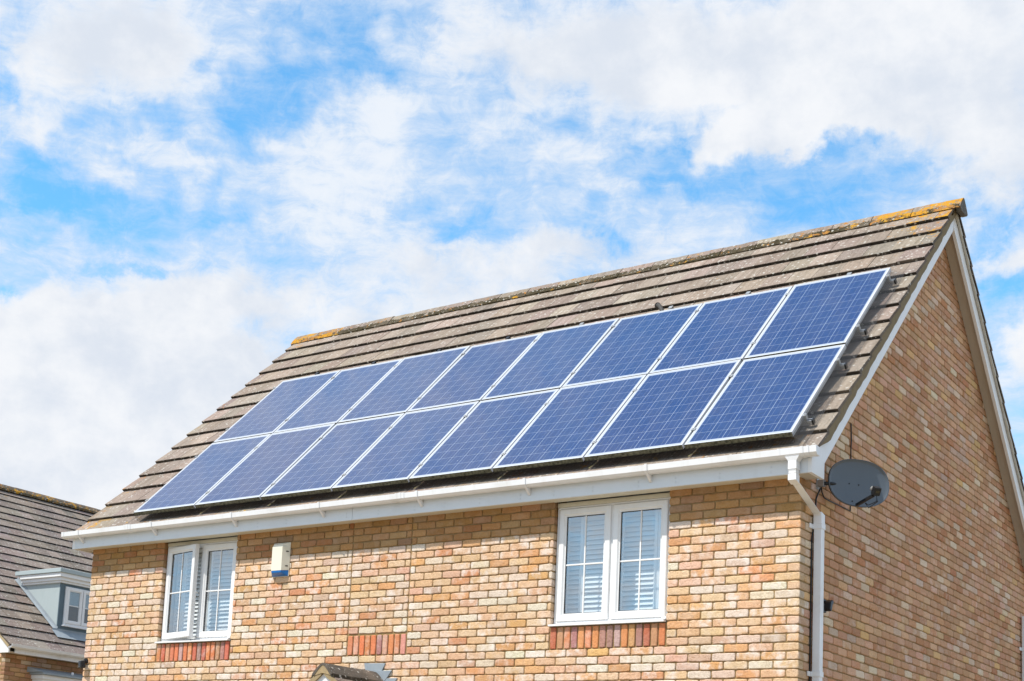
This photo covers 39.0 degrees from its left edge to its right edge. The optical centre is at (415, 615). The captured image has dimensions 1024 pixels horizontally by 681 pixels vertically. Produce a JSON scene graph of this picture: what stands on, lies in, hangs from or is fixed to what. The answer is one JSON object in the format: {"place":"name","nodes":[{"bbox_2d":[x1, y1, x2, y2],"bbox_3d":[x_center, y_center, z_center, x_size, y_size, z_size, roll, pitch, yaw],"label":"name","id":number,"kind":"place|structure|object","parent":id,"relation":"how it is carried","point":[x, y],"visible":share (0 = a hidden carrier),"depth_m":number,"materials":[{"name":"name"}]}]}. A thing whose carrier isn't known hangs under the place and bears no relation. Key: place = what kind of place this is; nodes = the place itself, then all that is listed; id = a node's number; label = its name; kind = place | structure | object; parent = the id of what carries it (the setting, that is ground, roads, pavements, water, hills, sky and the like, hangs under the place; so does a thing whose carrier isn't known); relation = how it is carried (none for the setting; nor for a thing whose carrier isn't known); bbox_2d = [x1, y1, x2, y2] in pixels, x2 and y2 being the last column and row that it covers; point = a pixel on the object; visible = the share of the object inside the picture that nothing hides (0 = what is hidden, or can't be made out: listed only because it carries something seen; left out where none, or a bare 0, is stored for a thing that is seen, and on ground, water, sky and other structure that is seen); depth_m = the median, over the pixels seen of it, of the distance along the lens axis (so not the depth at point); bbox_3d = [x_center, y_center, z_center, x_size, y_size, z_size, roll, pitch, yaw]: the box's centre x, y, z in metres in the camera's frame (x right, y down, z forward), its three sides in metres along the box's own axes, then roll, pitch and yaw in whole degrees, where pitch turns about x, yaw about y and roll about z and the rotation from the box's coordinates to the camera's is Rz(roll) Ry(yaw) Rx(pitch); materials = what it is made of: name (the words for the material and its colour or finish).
{"place":"outdoors","nodes":[
{"label":"outdoors","id":0,"kind":"place"},
{"bbox_2d":[0,484,99,680],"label":"brick house","id":1,"kind":"structure","parent":0,"point":[45,575],"depth_m":26.59,"materials":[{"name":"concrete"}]},
{"bbox_2d":[0,0,1023,509],"label":"sky","id":2,"kind":"structure","parent":0,"point":[191,191],"materials":[{"name":"white"}]},
{"label":"ground","id":3,"kind":"structure","parent":0,"visible":0},
{"bbox_2d":[61,198,1023,680],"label":"brick house","id":4,"kind":"structure","parent":3,"relation":"on","point":[695,566],"depth_m":14.76,"materials":[{"name":"brick"}]},
{"bbox_2d":[78,658,87,667],"bbox_3d":[-4.008,0.576,17.392,0.114,0.128,0.102,8,-10,-34],"label":"security camera","id":5,"kind":"object","parent":4,"relation":"attached to","point":[82,663],"visible":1,"depth_m":17.35,"materials":[{"name":"black plastic"}]},
{"bbox_2d":[155,535,237,643],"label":"window","id":6,"kind":"structure","parent":4,"relation":"in","point":[199,587],"depth_m":16.58,"materials":[{"name":"white plastic"}]},
{"bbox_2d":[271,542,290,577],"bbox_3d":[-1.485,-0.612,15.704,0.241,0.378,0.082,-3,-10,37],"label":"alarm box","id":7,"kind":"object","parent":4,"relation":"attached to","point":[280,564],"visible":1,"depth_m":15.66,"materials":[{"name":"beige plastic"}]},
{"bbox_2d":[145,413,815,501],"bbox_3d":[0.093,-1.493,14.797,8.278,0.139,0.114,-3,-10,37],"label":"mounting rail","id":8,"kind":"object","parent":4,"relation":"attached to","point":[811,421],"visible":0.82,"depth_m":12.36,"materials":[{"name":"metal"}]},
{"bbox_2d":[134,434,270,515],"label":"solar panel","id":9,"kind":"object","parent":8,"relation":"attached to","point":[198,477],"visible":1,"depth_m":17.23,"materials":[{"name":"glass"}]},
{"bbox_2d":[195,423,335,507],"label":"solar panel","id":10,"kind":"object","parent":8,"relation":"attached to","point":[260,469],"visible":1,"depth_m":16.62,"materials":[{"name":"glass"}]},
{"bbox_2d":[261,413,404,499],"bbox_3d":[-0.906,-1.781,16.085,1.000,0.045,1.656,-3,33,37],"label":"solar panel","id":11,"kind":"object","parent":8,"relation":"attached to","point":[329,458],"visible":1,"depth_m":16.01,"materials":[{"name":"glass"}]},
{"bbox_2d":[332,401,478,491],"bbox_3d":[-0.090,-1.824,15.474,1.000,0.045,1.656,-3,34,37],"label":"solar panel","id":12,"kind":"object","parent":8,"relation":"attached to","point":[403,447],"visible":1,"depth_m":15.40,"materials":[{"name":"glass"}]},
{"bbox_2d":[409,389,558,481],"bbox_3d":[0.727,-1.866,14.865,1.000,0.046,1.656,-3,33,37],"label":"solar panel","id":13,"kind":"object","parent":8,"relation":"attached to","point":[482,437],"visible":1,"depth_m":14.79,"materials":[{"name":"glass"}]},
{"bbox_2d":[492,374,646,471],"bbox_3d":[1.542,-1.910,14.252,1.000,0.046,1.656,-3,34,37],"label":"solar panel","id":14,"kind":"object","parent":8,"relation":"attached to","point":[569,424],"visible":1,"depth_m":14.17,"materials":[{"name":"glass"}]},
{"bbox_2d":[684,344,845,448],"bbox_3d":[3.178,-1.989,13.033,1.000,0.045,1.656,-3,33,37],"label":"solar panel","id":15,"kind":"object","parent":8,"relation":"attached to","point":[767,397],"visible":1,"depth_m":12.95,"materials":[{"name":"glass"}]},
{"bbox_2d":[133,269,903,520],"bbox_3d":[0.754,-2.312,15.765,8.329,2.445,2.566,-3,-10,37],"label":"mounting frame","id":16,"kind":"object","parent":4,"relation":"attached to","point":[581,465],"visible":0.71,"depth_m":13.71,"materials":[{"name":"black metal"}]},
{"bbox_2d":[194,358,847,457],"bbox_3d":[0.577,-2.088,15.487,8.278,0.139,0.114,-3,-10,37],"label":"mounting rail","id":17,"kind":"object","parent":4,"relation":"attached to","point":[842,365],"visible":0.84,"depth_m":13.05,"materials":[{"name":"metal"}]},
{"bbox_2d":[584,359,741,460],"bbox_3d":[2.358,-1.953,13.644,1.000,0.045,1.656,-3,33,37],"label":"solar panel","id":18,"kind":"object","parent":17,"relation":"attached to","point":[664,411],"visible":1,"depth_m":13.56,"materials":[{"name":"glass"}]},
{"bbox_2d":[225,324,867,430],"bbox_3d":[0.901,-2.486,15.948,8.278,0.139,0.114,-3,-10,37],"label":"mounting rail","id":19,"kind":"object","parent":4,"relation":"attached to","point":[862,331],"visible":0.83,"depth_m":13.52,"materials":[{"name":"metal"}]},
{"bbox_2d":[213,370,340,442],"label":"solar panel","id":20,"kind":"object","parent":19,"relation":"attached to","point":[275,408],"visible":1,"depth_m":18.38,"materials":[{"name":"glass"}]},
{"bbox_2d":[274,359,402,432],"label":"solar panel","id":21,"kind":"object","parent":19,"relation":"attached to","point":[338,396],"visible":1,"depth_m":17.77,"materials":[{"name":"glass"}]},
{"bbox_2d":[338,346,469,422],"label":"solar panel","id":22,"kind":"object","parent":19,"relation":"attached to","point":[403,385],"visible":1,"depth_m":17.15,"materials":[{"name":"glass"}]},
{"bbox_2d":[481,318,619,400],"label":"solar panel","id":23,"kind":"object","parent":19,"relation":"attached to","point":[551,360],"visible":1,"depth_m":15.93,"materials":[{"name":"glass"}]},
{"bbox_2d":[562,303,702,386],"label":"solar panel","id":24,"kind":"object","parent":19,"relation":"attached to","point":[637,345],"visible":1,"depth_m":15.33,"materials":[{"name":"glass"}]},
{"bbox_2d":[649,286,792,373],"bbox_3d":[3.146,-2.917,14.764,1.000,0.045,1.656,-3,33,37],"label":"solar panel","id":25,"kind":"object","parent":19,"relation":"attached to","point":[724,330],"visible":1,"depth_m":14.71,"materials":[{"name":"glass"}]},
{"bbox_2d":[744,268,890,359],"bbox_3d":[3.962,-2.961,14.152,1.000,0.047,1.656,-3,34,37],"label":"solar panel","id":26,"kind":"object","parent":19,"relation":"attached to","point":[820,314],"visible":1,"depth_m":14.09,"materials":[{"name":"glass"}]},
{"bbox_2d":[272,274,896,388],"bbox_3d":[1.428,-3.132,16.697,8.278,0.139,0.114,-3,-10,37],"label":"mounting rail","id":27,"kind":"object","parent":4,"relation":"attached to","point":[891,281],"visible":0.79,"depth_m":14.26,"materials":[{"name":"metal"}]},
{"bbox_2d":[407,333,541,411],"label":"solar panel","id":28,"kind":"object","parent":27,"relation":"attached to","point":[475,373],"visible":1,"depth_m":16.54,"materials":[{"name":"glass"}]},
{"bbox_2d":[548,491,670,626],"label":"window","id":29,"kind":"structure","parent":4,"relation":"in","point":[612,562],"depth_m":13.38,"materials":[{"name":"white plastic"}]},
{"bbox_2d":[654,302,663,310],"bbox_3d":[2.747,-3.422,16.177,0.079,0.292,0.305,3,-8,-2],"label":"cable conduit","id":30,"kind":"object","parent":4,"relation":"attached to","point":[657,305],"visible":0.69,"depth_m":16.20,"materials":[{"name":"grey plastic"}]},
{"bbox_2d":[823,599,833,612],"bbox_3d":[3.554,-0.088,12.455,0.105,0.115,0.104,-3,-10,37],"label":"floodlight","id":31,"kind":"object","parent":4,"relation":"attached to","point":[827,605],"visible":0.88,"depth_m":12.41,"materials":[{"name":"black plastic"}]},
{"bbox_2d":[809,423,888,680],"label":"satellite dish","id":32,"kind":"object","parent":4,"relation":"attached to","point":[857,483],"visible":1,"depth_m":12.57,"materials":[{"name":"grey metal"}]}
]}

